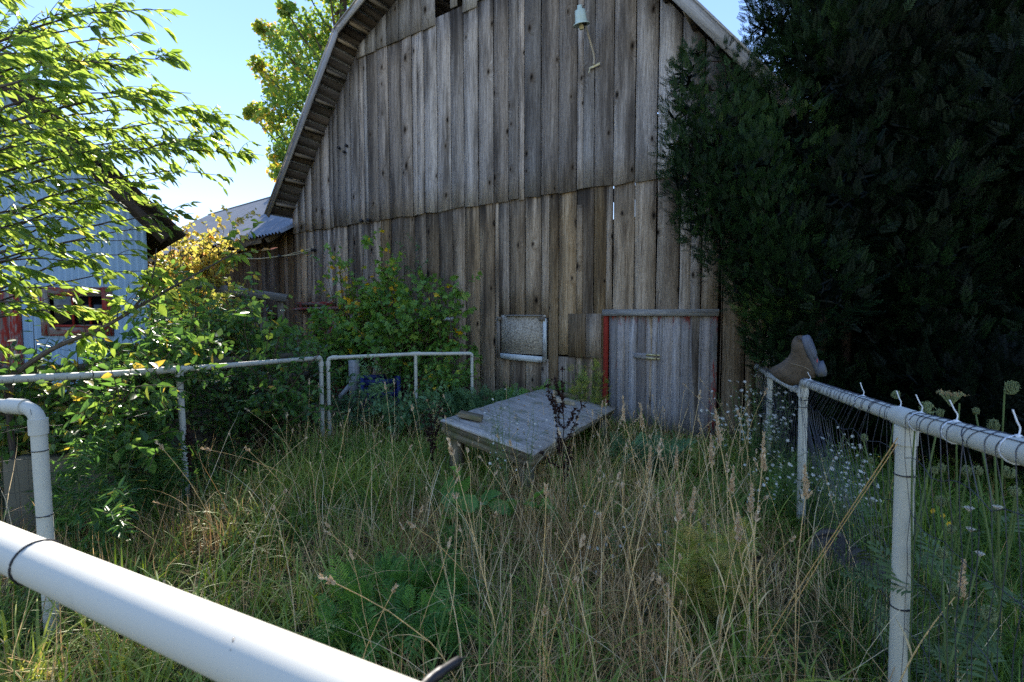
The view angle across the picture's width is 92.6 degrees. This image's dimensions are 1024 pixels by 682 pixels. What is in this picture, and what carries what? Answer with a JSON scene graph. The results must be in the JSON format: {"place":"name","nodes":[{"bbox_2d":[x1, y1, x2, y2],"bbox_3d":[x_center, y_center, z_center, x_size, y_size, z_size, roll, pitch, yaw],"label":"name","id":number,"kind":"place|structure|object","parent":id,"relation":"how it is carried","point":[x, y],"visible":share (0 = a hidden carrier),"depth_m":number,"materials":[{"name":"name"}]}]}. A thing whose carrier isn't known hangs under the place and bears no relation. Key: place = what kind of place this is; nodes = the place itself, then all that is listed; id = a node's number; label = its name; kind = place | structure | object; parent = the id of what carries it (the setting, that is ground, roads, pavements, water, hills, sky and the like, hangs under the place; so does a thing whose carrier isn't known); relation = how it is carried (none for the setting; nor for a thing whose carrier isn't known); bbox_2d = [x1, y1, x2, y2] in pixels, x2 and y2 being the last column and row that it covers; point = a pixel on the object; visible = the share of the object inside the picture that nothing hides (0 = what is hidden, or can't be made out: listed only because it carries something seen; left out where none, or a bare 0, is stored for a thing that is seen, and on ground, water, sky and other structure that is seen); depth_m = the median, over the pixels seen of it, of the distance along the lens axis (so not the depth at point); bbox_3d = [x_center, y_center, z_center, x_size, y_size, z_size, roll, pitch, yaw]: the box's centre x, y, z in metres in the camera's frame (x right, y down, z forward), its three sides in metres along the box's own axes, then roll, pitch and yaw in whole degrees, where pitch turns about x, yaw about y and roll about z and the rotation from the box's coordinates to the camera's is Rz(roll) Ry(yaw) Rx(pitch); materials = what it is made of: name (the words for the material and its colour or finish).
{"place":"outdoors","nodes":[
{"label":"outdoors","id":0,"kind":"place"},
{"bbox_2d":[0,0,784,226],"label":"sky","id":1,"kind":"structure","parent":0,"point":[216,38],"materials":[{"name":"blue"}]},
{"bbox_2d":[0,365,1023,681],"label":"ground","id":2,"kind":"structure","parent":0,"point":[798,645],"depth_m":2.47,"materials":[{"name":"beige plant"}]},
{"bbox_2d":[23,472,89,549],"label":"tall weed","id":3,"kind":"object","parent":2,"relation":"on","point":[59,502],"visible":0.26,"depth_m":2.96,"materials":[{"name":"green plant"}]},
{"bbox_2d":[3,451,133,534],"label":"concrete slab","id":4,"kind":"structure","parent":2,"relation":"on","point":[24,483],"depth_m":3.35,"materials":[{"name":"concrete"}]},
{"bbox_2d":[0,398,145,636],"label":"pipe fence","id":5,"kind":"object","parent":2,"relation":"on","point":[37,423],"visible":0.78,"depth_m":2.20,"materials":[{"name":"white metal"}]},
{"bbox_2d":[33,431,128,556],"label":"tall weed","id":6,"kind":"object","parent":2,"relation":"on","point":[73,481],"visible":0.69,"depth_m":2.82,"materials":[{"name":"green plant"}]},
{"bbox_2d":[0,64,185,412],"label":"metal shed","id":7,"kind":"structure","parent":2,"relation":"on","point":[15,327],"depth_m":6.90,"materials":[{"name":"blue metal"}]},
{"bbox_2d":[0,292,24,393],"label":"door","id":8,"kind":"structure","parent":7,"relation":"in","point":[10,326],"depth_m":6.93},
{"bbox_2d":[39,287,113,335],"bbox_3d":[-6.159,-0.421,6.981,1.011,0.688,0.155,0,3,0],"label":"window","id":9,"kind":"structure","parent":7,"relation":"in","point":[92,300],"depth_m":6.92,"materials":[{"name":"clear glass"}]},
{"bbox_2d":[55,475,141,562],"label":"tall weed","id":10,"kind":"object","parent":2,"relation":"on","point":[99,520],"visible":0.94,"depth_m":2.69,"materials":[{"name":"green plant"}]},
{"bbox_2d":[50,410,151,545],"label":"tall weed","id":11,"kind":"object","parent":2,"relation":"on","point":[105,460],"visible":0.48,"depth_m":3.14,"materials":[{"name":"green plant"}]},
{"bbox_2d":[0,315,213,494],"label":"leafy shrub","id":12,"kind":"object","parent":2,"relation":"on","point":[79,404],"visible":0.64,"depth_m":3.48,"materials":[{"name":"green plant"}]},
{"bbox_2d":[0,0,260,360],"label":"leaning tree","id":13,"kind":"object","parent":2,"relation":"on","point":[63,85],"visible":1,"depth_m":3.58,"materials":[{"name":"green plant"}]},
{"bbox_2d":[105,443,173,536],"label":"tall weed","id":14,"kind":"object","parent":2,"relation":"on","point":[147,494],"visible":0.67,"depth_m":3.36,"materials":[{"name":"green plant"}]},
{"bbox_2d":[6,219,277,457],"bbox_3d":[-2.690,0.167,3.710,1.665,2.409,0.488,-3,4,-41],"label":"bent sapling","id":15,"kind":"object","parent":2,"relation":"on","point":[101,348],"visible":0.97,"depth_m":3.55,"materials":[{"name":"green plant"}]},
{"bbox_2d":[55,298,234,478],"bbox_3d":[-3.358,0.458,4.544,1.251,1.769,1.826,-3,4,-41],"label":"leafy shrub","id":16,"kind":"object","parent":2,"relation":"on","point":[155,337],"visible":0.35,"depth_m":4.33,"materials":[{"name":"green plant"}]},
{"bbox_2d":[128,387,179,524],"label":"tall weed","id":17,"kind":"object","parent":2,"relation":"on","point":[164,416],"visible":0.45,"depth_m":3.52,"materials":[{"name":"green plant"}]},
{"bbox_2d":[0,351,318,494],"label":"fence","id":18,"kind":"object","parent":2,"relation":"on","point":[198,434],"visible":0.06,"depth_m":5.01,"materials":[{"name":"metal"}]},
{"bbox_2d":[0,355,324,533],"bbox_3d":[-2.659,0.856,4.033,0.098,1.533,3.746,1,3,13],"label":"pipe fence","id":19,"kind":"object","parent":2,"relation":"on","point":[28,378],"visible":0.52,"depth_m":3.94,"materials":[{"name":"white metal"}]},
{"bbox_2d":[135,430,201,519],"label":"tall weed","id":20,"kind":"object","parent":2,"relation":"on","point":[170,466],"visible":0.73,"depth_m":3.50,"materials":[{"name":"green plant"}]},
{"bbox_2d":[183,424,195,509],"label":"dock plant","id":21,"kind":"object","parent":2,"relation":"on","point":[187,443],"visible":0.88,"depth_m":3.73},
{"bbox_2d":[123,258,265,443],"bbox_3d":[-3.798,0.150,5.991,1.407,2.239,1.833,-2,4,-33],"label":"leafy shrub","id":22,"kind":"object","parent":2,"relation":"on","point":[215,326],"visible":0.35,"depth_m":5.82,"materials":[{"name":"green plant"}]},
{"bbox_2d":[137,255,254,409],"bbox_3d":[-4.978,-0.077,7.568,1.714,2.634,2.768,-3,4,-43],"label":"bush","id":23,"kind":"object","parent":2,"relation":"on","point":[216,296],"visible":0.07,"depth_m":7.57,"materials":[{"name":"green plant"}]},
{"bbox_2d":[147,205,259,320],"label":"yellow bush","id":24,"kind":"object","parent":2,"relation":"on","point":[205,243],"visible":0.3,"depth_m":8.90,"materials":[{"name":"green plant"}]},
{"bbox_2d":[173,438,234,491],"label":"tall weed","id":25,"kind":"object","parent":2,"relation":"on","point":[198,462],"visible":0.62,"depth_m":4.14,"materials":[{"name":"green plant"}]},
{"bbox_2d":[148,196,296,369],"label":"barn wing","id":26,"kind":"structure","parent":2,"relation":"on","point":[277,275],"depth_m":11.76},
{"bbox_2d":[159,279,288,351],"bbox_3d":[-5.334,-0.010,9.138,2.174,2.375,0.326,-1,3,-19],"label":"rail plank","id":27,"kind":"object","parent":2,"relation":"on","point":[280,299],"visible":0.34,"depth_m":9.18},
{"bbox_2d":[0,521,465,681],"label":"front rail","id":28,"kind":"object","parent":2,"relation":"on","point":[215,642],"visible":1,"depth_m":0.54,"materials":[{"name":"white metal"}]},
{"bbox_2d":[219,430,279,474],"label":"tall weed","id":29,"kind":"object","parent":2,"relation":"on","point":[228,444],"visible":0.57,"depth_m":4.58,"materials":[{"name":"green plant"}]},
{"bbox_2d":[202,290,318,396],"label":"leafy shrub","id":30,"kind":"object","parent":2,"relation":"on","point":[291,343],"visible":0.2,"depth_m":6.17,"materials":[{"name":"green plant"}]},
{"bbox_2d":[168,333,354,458],"bbox_3d":[-2.667,0.620,5.026,2.410,1.401,1.537,0,3,0],"label":"leafy shrub","id":31,"kind":"object","parent":2,"relation":"on","point":[257,404],"visible":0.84,"depth_m":4.86,"materials":[{"name":"green plant"}]},
{"bbox_2d":[234,287,301,419],"bbox_3d":[-2.656,0.338,5.302,0.689,1.920,0.523,0,3,0],"label":"leafy sapling","id":32,"kind":"object","parent":2,"relation":"on","point":[280,327],"visible":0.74,"depth_m":5.23,"materials":[{"name":"green plant"}]},
{"bbox_2d":[256,421,302,458],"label":"tall weed","id":33,"kind":"object","parent":2,"relation":"on","point":[286,439],"visible":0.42,"depth_m":4.97,"materials":[{"name":"green plant"}]},
{"bbox_2d":[249,339,345,435],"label":"leafy shrub","id":34,"kind":"object","parent":2,"relation":"on","point":[313,371],"visible":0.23,"depth_m":6.27,"materials":[{"name":"green plant"}]},
{"bbox_2d":[241,0,353,182],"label":"maple tree","id":35,"kind":"object","parent":2,"relation":"on","point":[276,91],"visible":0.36,"depth_m":19.36,"materials":[{"name":"green plant"}]},
{"bbox_2d":[282,304,387,413],"bbox_3d":[-2.783,0.323,8.011,1.522,1.859,1.296,0,3,0],"label":"maple sapling","id":36,"kind":"object","parent":2,"relation":"on","point":[349,346],"visible":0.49,"depth_m":7.81,"materials":[{"name":"green plant"}]},
{"bbox_2d":[335,360,359,418],"bbox_3d":[-2.362,0.806,7.070,0.207,1.031,0.490,1,4,21],"label":"wooden post","id":37,"kind":"object","parent":2,"relation":"on","point":[354,365],"visible":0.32,"depth_m":7.14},
{"bbox_2d":[300,228,414,411],"bbox_3d":[-2.434,-0.324,8.045,1.861,3.147,1.210,1,3,12],"label":"maple sapling","id":38,"kind":"object","parent":2,"relation":"on","point":[360,319],"visible":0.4,"depth_m":7.98,"materials":[{"name":"green plant"}]},
{"bbox_2d":[312,370,421,434],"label":"creeper","id":39,"kind":"object","parent":2,"relation":"on","point":[355,407],"visible":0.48,"depth_m":6.47,"materials":[{"name":"green plant"}]},
{"bbox_2d":[353,346,398,434],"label":"silvery weed","id":40,"kind":"object","parent":2,"relation":"on","point":[374,384],"visible":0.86,"depth_m":5.72,"materials":[{"name":"green plant"}]},
{"bbox_2d":[359,374,400,424],"bbox_3d":[-2.032,0.866,7.404,0.570,0.720,0.650,-1,4,-23],"label":"plastic crate","id":41,"kind":"object","parent":2,"relation":"on","point":[373,377],"visible":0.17,"depth_m":7.19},
{"bbox_2d":[318,573,455,681],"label":"dry grass stalk","id":42,"kind":"object","parent":2,"relation":"on","point":[330,580],"visible":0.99,"depth_m":1.50,"materials":[{"name":"plant"}]},
{"bbox_2d":[305,545,482,664],"bbox_3d":[-0.575,1.310,2.333,0.915,0.848,1.049,0,3,0],"label":"feathery weed","id":43,"kind":"object","parent":2,"relation":"on","point":[430,621],"visible":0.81,"depth_m":2.06,"materials":[{"name":"green plant"}]},
{"bbox_2d":[327,257,467,410],"bbox_3d":[-1.684,-0.014,7.520,2.100,2.511,1.418,0,3,0],"label":"maple sapling","id":44,"kind":"object","parent":2,"relation":"on","point":[399,341],"visible":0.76,"depth_m":7.42,"materials":[{"name":"green plant"}]},
{"bbox_2d":[326,352,473,437],"bbox_3d":[-1.380,0.836,6.241,1.844,1.385,0.141,-1,4,-21],"label":"pipe fence","id":45,"kind":"object","parent":2,"relation":"on","point":[336,357],"visible":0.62,"depth_m":6.16,"materials":[{"name":"white metal"}]},
{"bbox_2d":[386,233,428,393],"bbox_3d":[-1.718,-0.299,8.238,0.657,2.996,0.596,0,3,0],"label":"wispy sapling","id":46,"kind":"object","parent":2,"relation":"on","point":[417,261],"visible":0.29,"depth_m":8.21,"materials":[{"name":"green plant"}]},
{"bbox_2d":[372,375,453,443],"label":"broad leaf weed","id":47,"kind":"object","parent":2,"relation":"on","point":[420,407],"visible":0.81,"depth_m":5.75,"materials":[{"name":"plant"}]},
{"bbox_2d":[419,400,446,470],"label":"dock plant","id":48,"kind":"object","parent":2,"relation":"on","point":[428,434],"visible":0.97,"depth_m":4.39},
{"bbox_2d":[403,347,482,419],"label":"creeper","id":49,"kind":"object","parent":2,"relation":"on","point":[464,378],"visible":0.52,"depth_m":6.60,"materials":[{"name":"green plant"}]},
{"bbox_2d":[408,271,482,406],"bbox_3d":[-0.965,0.129,7.132,1.116,2.267,0.585,0,3,0],"label":"maple sapling","id":50,"kind":"object","parent":2,"relation":"on","point":[463,295],"visible":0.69,"depth_m":7.16,"materials":[{"name":"green plant"}]},
{"bbox_2d":[429,512,504,569],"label":"feathery weed","id":51,"kind":"object","parent":2,"relation":"on","point":[452,533],"visible":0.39,"depth_m":2.97,"materials":[{"name":"green plant"}]},
{"bbox_2d":[440,466,501,530],"bbox_3d":[-0.329,1.108,3.372,0.400,0.510,0.373,-2,4,-29],"label":"burdock","id":52,"kind":"object","parent":2,"relation":"on","point":[475,501],"visible":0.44,"depth_m":3.35,"materials":[{"name":"green plant"}]},
{"bbox_2d":[446,438,509,677],"bbox_3d":[-0.136,0.866,1.879,0.261,0.982,0.116,1,4,23],"label":"dry grass stalk","id":53,"kind":"object","parent":2,"relation":"on","point":[451,451],"visible":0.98,"depth_m":1.83,"materials":[{"name":"plant"}]},
{"bbox_2d":[437,380,521,417],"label":"ferny plant","id":54,"kind":"object","parent":2,"relation":"on","point":[473,402],"visible":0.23,"depth_m":6.19,"materials":[{"name":"green plant"}]},
{"bbox_2d":[488,498,516,532],"bbox_3d":[-0.071,1.223,3.373,0.206,0.296,0.168,-1,4,-21],"label":"burdock","id":55,"kind":"object","parent":2,"relation":"on","point":[510,509],"visible":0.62,"depth_m":3.35,"materials":[{"name":"green plant"}]},
{"bbox_2d":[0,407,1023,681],"bbox_3d":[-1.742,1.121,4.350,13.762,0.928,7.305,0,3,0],"label":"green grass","id":56,"kind":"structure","parent":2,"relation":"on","point":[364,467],"depth_m":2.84,"materials":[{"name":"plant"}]},
{"bbox_2d":[483,389,551,524],"bbox_3d":[-0.008,0.870,3.583,0.467,0.987,0.494,2,4,25],"label":"white aster","id":57,"kind":"object","parent":2,"relation":"on","point":[502,454],"visible":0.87,"depth_m":3.60,"materials":[{"name":"green plant"}]},
{"bbox_2d":[440,388,615,501],"bbox_3d":[0.314,1.047,5.132,0.936,0.796,2.300,2,4,28],"label":"table","id":58,"kind":"object","parent":2,"relation":"on","point":[460,431],"visible":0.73,"depth_m":4.46,"materials":[{"name":"wood"}]},
{"bbox_2d":[458,410,483,421],"bbox_3d":[-0.377,0.683,4.464,0.223,0.087,0.102,0,3,6],"label":"wood offcut","id":59,"kind":"object","parent":58,"relation":"on","point":[470,415],"visible":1,"depth_m":4.42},
{"bbox_2d":[503,378,569,398],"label":"ferny plant","id":60,"kind":"object","parent":2,"relation":"on","point":[523,391],"visible":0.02,"depth_m":6.26,"materials":[{"name":"green plant"}]},
{"bbox_2d":[264,0,809,446],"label":"barn","id":61,"kind":"structure","parent":2,"relation":"on","point":[504,147],"depth_m":7.26,"materials":[{"name":"grey wood"}]},
{"bbox_2d":[497,315,546,362],"bbox_3d":[0.135,-0.046,7.424,0.885,0.704,0.060,2,4,33],"label":"boarded window","id":62,"kind":"structure","parent":61,"relation":"in","point":[518,334],"depth_m":7.41,"materials":[{"name":"metal"}]},
{"bbox_2d":[573,4,599,72],"bbox_3d":[0.953,-3.962,6.354,0.236,0.769,0.432,2,4,33],"label":"yard lamp","id":63,"kind":"object","parent":61,"relation":"attached to","point":[582,22],"visible":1,"depth_m":6.24,"materials":[{"name":"metal"}]},
{"bbox_2d":[602,309,719,442],"bbox_3d":[1.867,0.436,6.308,1.485,1.686,0.087,2,4,33],"label":"door","id":64,"kind":"structure","parent":61,"relation":"in","point":[671,357],"depth_m":6.28,"materials":[{"name":"grey wood"}]},
{"bbox_2d":[520,482,570,681],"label":"dry grass stalk","id":65,"kind":"object","parent":2,"relation":"on","point":[546,492],"visible":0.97,"depth_m":1.78,"materials":[{"name":"plant"}]},
{"bbox_2d":[534,534,585,681],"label":"dry grass stalk","id":66,"kind":"object","parent":2,"relation":"on","point":[582,543],"visible":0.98,"depth_m":1.78,"materials":[{"name":"plant"}]},
{"bbox_2d":[538,366,585,511],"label":"dock plant","id":67,"kind":"object","parent":2,"relation":"on","point":[556,408],"visible":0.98,"depth_m":3.59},
{"bbox_2d":[563,354,612,434],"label":"wispy plant","id":68,"kind":"object","parent":2,"relation":"on","point":[594,398],"visible":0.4,"depth_m":5.94,"materials":[{"name":"green plant"}]},
{"bbox_2d":[612,445,652,609],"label":"reed stalk","id":69,"kind":"object","parent":2,"relation":"on","point":[649,467],"visible":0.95,"depth_m":2.37,"materials":[{"name":"plant"}]},
{"bbox_2d":[620,438,662,680],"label":"dry grass stalk","id":70,"kind":"object","parent":2,"relation":"on","point":[658,449],"visible":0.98,"depth_m":1.96,"materials":[{"name":"plant"}]},
{"bbox_2d":[604,430,696,480],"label":"feathery weed","id":71,"kind":"object","parent":2,"relation":"on","point":[638,441],"visible":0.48,"depth_m":4.52,"materials":[{"name":"green plant"}]},
{"bbox_2d":[577,496,723,583],"bbox_3d":[0.826,1.265,2.895,0.984,0.732,0.842,0,3,0],"label":"white aster","id":72,"kind":"object","parent":2,"relation":"on","point":[611,540],"visible":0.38,"depth_m":2.76,"materials":[{"name":"green plant"}]},
{"bbox_2d":[659,492,699,680],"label":"grass stalk","id":73,"kind":"object","parent":2,"relation":"on","point":[678,512],"visible":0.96,"depth_m":1.97,"materials":[{"name":"plant"}]},
{"bbox_2d":[664,583,730,681],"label":"reed stalk","id":74,"kind":"object","parent":2,"relation":"on","point":[668,594],"visible":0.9,"depth_m":1.73,"materials":[{"name":"plant"}]},
{"bbox_2d":[655,500,760,636],"bbox_3d":[0.982,1.026,2.414,0.462,0.694,0.850,2,4,25],"label":"feathery weed","id":75,"kind":"object","parent":2,"relation":"on","point":[703,576],"visible":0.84,"depth_m":2.22,"materials":[{"name":"green plant"}]},
{"bbox_2d":[710,512,742,681],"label":"reed stalk","id":76,"kind":"object","parent":2,"relation":"on","point":[738,537],"visible":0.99,"depth_m":1.83,"materials":[{"name":"plant"}]},
{"bbox_2d":[702,433,755,651],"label":"reed stalk","id":77,"kind":"object","parent":2,"relation":"on","point":[711,457],"visible":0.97,"depth_m":2.22,"materials":[{"name":"plant"}]},
{"bbox_2d":[713,506,760,681],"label":"dry grass stalk","id":78,"kind":"object","parent":2,"relation":"on","point":[756,517],"visible":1,"depth_m":1.69,"materials":[{"name":"plant"}]},
{"bbox_2d":[709,409,765,657],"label":"reed stalk","id":79,"kind":"object","parent":2,"relation":"on","point":[718,434],"visible":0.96,"depth_m":2.14,"materials":[{"name":"plant"}]},
{"bbox_2d":[699,380,797,477],"bbox_3d":[2.328,0.822,4.669,1.225,0.980,0.829,0,3,0],"label":"white aster","id":80,"kind":"object","parent":2,"relation":"on","point":[752,443],"visible":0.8,"depth_m":4.61,"materials":[{"name":"green plant"}]},
{"bbox_2d":[739,431,767,664],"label":"reed stalk","id":81,"kind":"object","parent":2,"relation":"on","point":[763,466],"visible":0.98,"depth_m":2.02,"materials":[{"name":"plant"}]},
{"bbox_2d":[733,483,773,681],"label":"reed stalk","id":82,"kind":"object","parent":2,"relation":"on","point":[751,500],"visible":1,"depth_m":1.97,"materials":[{"name":"plant"}]},
{"bbox_2d":[727,465,789,645],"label":"reed stalk","id":83,"kind":"object","parent":2,"relation":"on","point":[732,486],"visible":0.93,"depth_m":2.09,"materials":[{"name":"plant"}]},
{"bbox_2d":[746,357,788,451],"bbox_3d":[2.709,0.656,5.208,0.584,1.303,0.447,0,3,0],"label":"white aster","id":84,"kind":"object","parent":2,"relation":"on","point":[751,389],"visible":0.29,"depth_m":5.18,"materials":[{"name":"green plant"}]},
{"bbox_2d":[743,438,820,532],"bbox_3d":[1.959,1.002,3.463,0.652,0.645,0.632,0,3,0],"label":"white aster","id":85,"kind":"object","parent":2,"relation":"on","point":[774,486],"visible":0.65,"depth_m":3.36,"materials":[{"name":"green plant"}]},
{"bbox_2d":[780,463,815,677],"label":"reed stalk","id":86,"kind":"object","parent":2,"relation":"on","point":[805,493],"visible":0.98,"depth_m":1.89,"materials":[{"name":"plant"}]},
{"bbox_2d":[648,0,1023,467],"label":"yew tree","id":87,"kind":"object","parent":2,"relation":"on","point":[860,79],"visible":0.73,"depth_m":4.59,"materials":[{"name":"green plant"}]},
{"bbox_2d":[800,426,891,554],"bbox_3d":[2.050,0.935,2.982,0.754,0.814,0.429,-3,4,-39],"label":"white aster","id":88,"kind":"object","parent":2,"relation":"on","point":[827,508],"visible":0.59,"depth_m":2.95,"materials":[{"name":"green plant"}]},
{"bbox_2d":[807,527,887,582],"bbox_3d":[1.926,1.270,2.794,0.233,0.264,0.497,0,3,-6],"label":"log","id":89,"kind":"object","parent":2,"relation":"on","point":[840,536],"visible":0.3,"depth_m":2.81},
{"bbox_2d":[829,498,890,642],"bbox_3d":[1.498,1.016,2.064,0.296,0.717,0.233,-2,4,-32],"label":"wild carrot","id":90,"kind":"object","parent":2,"relation":"on","point":[861,572],"visible":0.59,"depth_m":2.06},
{"bbox_2d":[837,390,916,658],"bbox_3d":[1.421,0.773,1.898,0.243,1.211,0.203,-2,4,-25],"label":"wild carrot","id":91,"kind":"object","parent":2,"relation":"on","point":[871,460],"visible":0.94,"depth_m":1.90,"materials":[{"name":"plant"}]},
{"bbox_2d":[754,363,1023,681],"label":"pipe fence","id":92,"kind":"object","parent":2,"relation":"on","point":[1006,447],"visible":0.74,"depth_m":1.62,"materials":[{"name":"white metal"}]},
{"bbox_2d":[770,335,826,385],"bbox_3d":[1.965,0.136,3.384,0.228,0.368,0.340,-2,4,-37],"label":"boot","id":93,"kind":"object","parent":92,"relation":"hanging from","point":[802,361],"visible":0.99,"depth_m":3.32,"materials":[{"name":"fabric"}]},
{"bbox_2d":[755,437,897,657],"bbox_3d":[1.061,0.722,1.669,0.398,0.831,0.012,1,3,18],"label":"bent reed","id":94,"kind":"object","parent":92,"relation":"attached to","point":[828,547],"visible":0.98,"depth_m":1.66,"materials":[{"name":"plant"}]},
{"bbox_2d":[866,401,975,681],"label":"wild carrot","id":95,"kind":"object","parent":2,"relation":"on","point":[927,410],"visible":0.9,"depth_m":1.56,"materials":[{"name":"plant"}]},
{"bbox_2d":[893,558,970,681],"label":"reed stalk","id":96,"kind":"object","parent":2,"relation":"on","point":[963,583],"visible":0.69,"depth_m":1.43,"materials":[{"name":"plant"}]},
{"bbox_2d":[851,0,1023,493],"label":"yew tree","id":97,"kind":"object","parent":2,"relation":"on","point":[1002,221],"visible":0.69,"depth_m":4.17,"materials":[{"name":"green plant"}]},
{"bbox_2d":[926,509,950,679],"bbox_3d":[1.490,0.982,1.739,0.076,0.803,0.043,0,3,0],"label":"buttercup","id":98,"kind":"object","parent":2,"relation":"on","point":[933,510],"visible":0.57,"depth_m":1.73,"materials":[{"name":"green plant"}]},
{"bbox_2d":[911,389,996,681],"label":"wild carrot","id":99,"kind":"object","parent":2,"relation":"on","point":[946,398],"visible":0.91,"depth_m":1.61,"materials":[{"name":"plant"}]},
{"bbox_2d":[912,495,1003,681],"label":"wild carrot","id":100,"kind":"object","parent":2,"relation":"on","point":[944,501],"visible":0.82,"depth_m":1.55,"materials":[{"name":"green plant"}]},
{"bbox_2d":[932,547,998,681],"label":"wild carrot","id":101,"kind":"object","parent":2,"relation":"on","point":[992,619],"visible":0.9,"depth_m":1.39,"materials":[{"name":"green plant"}]},
{"bbox_2d":[941,465,1023,681],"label":"wild carrot","id":102,"kind":"object","parent":2,"relation":"on","point":[992,647],"visible":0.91,"depth_m":1.43,"materials":[{"name":"green plant"}]},
{"bbox_2d":[948,380,1023,681],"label":"wild carrot","id":103,"kind":"object","parent":2,"relation":"on","point":[1012,391],"visible":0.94,"depth_m":1.55,"materials":[{"name":"plant"}]},
{"bbox_2d":[523,489,560,537],"bbox_3d":[0.197,1.182,3.274,0.230,0.399,0.274,1,3,14],"label":"burdock","id":104,"kind":"object","parent":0,"point":[536,494],"visible":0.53,"depth_m":3.23,"materials":[{"name":"green plant"}]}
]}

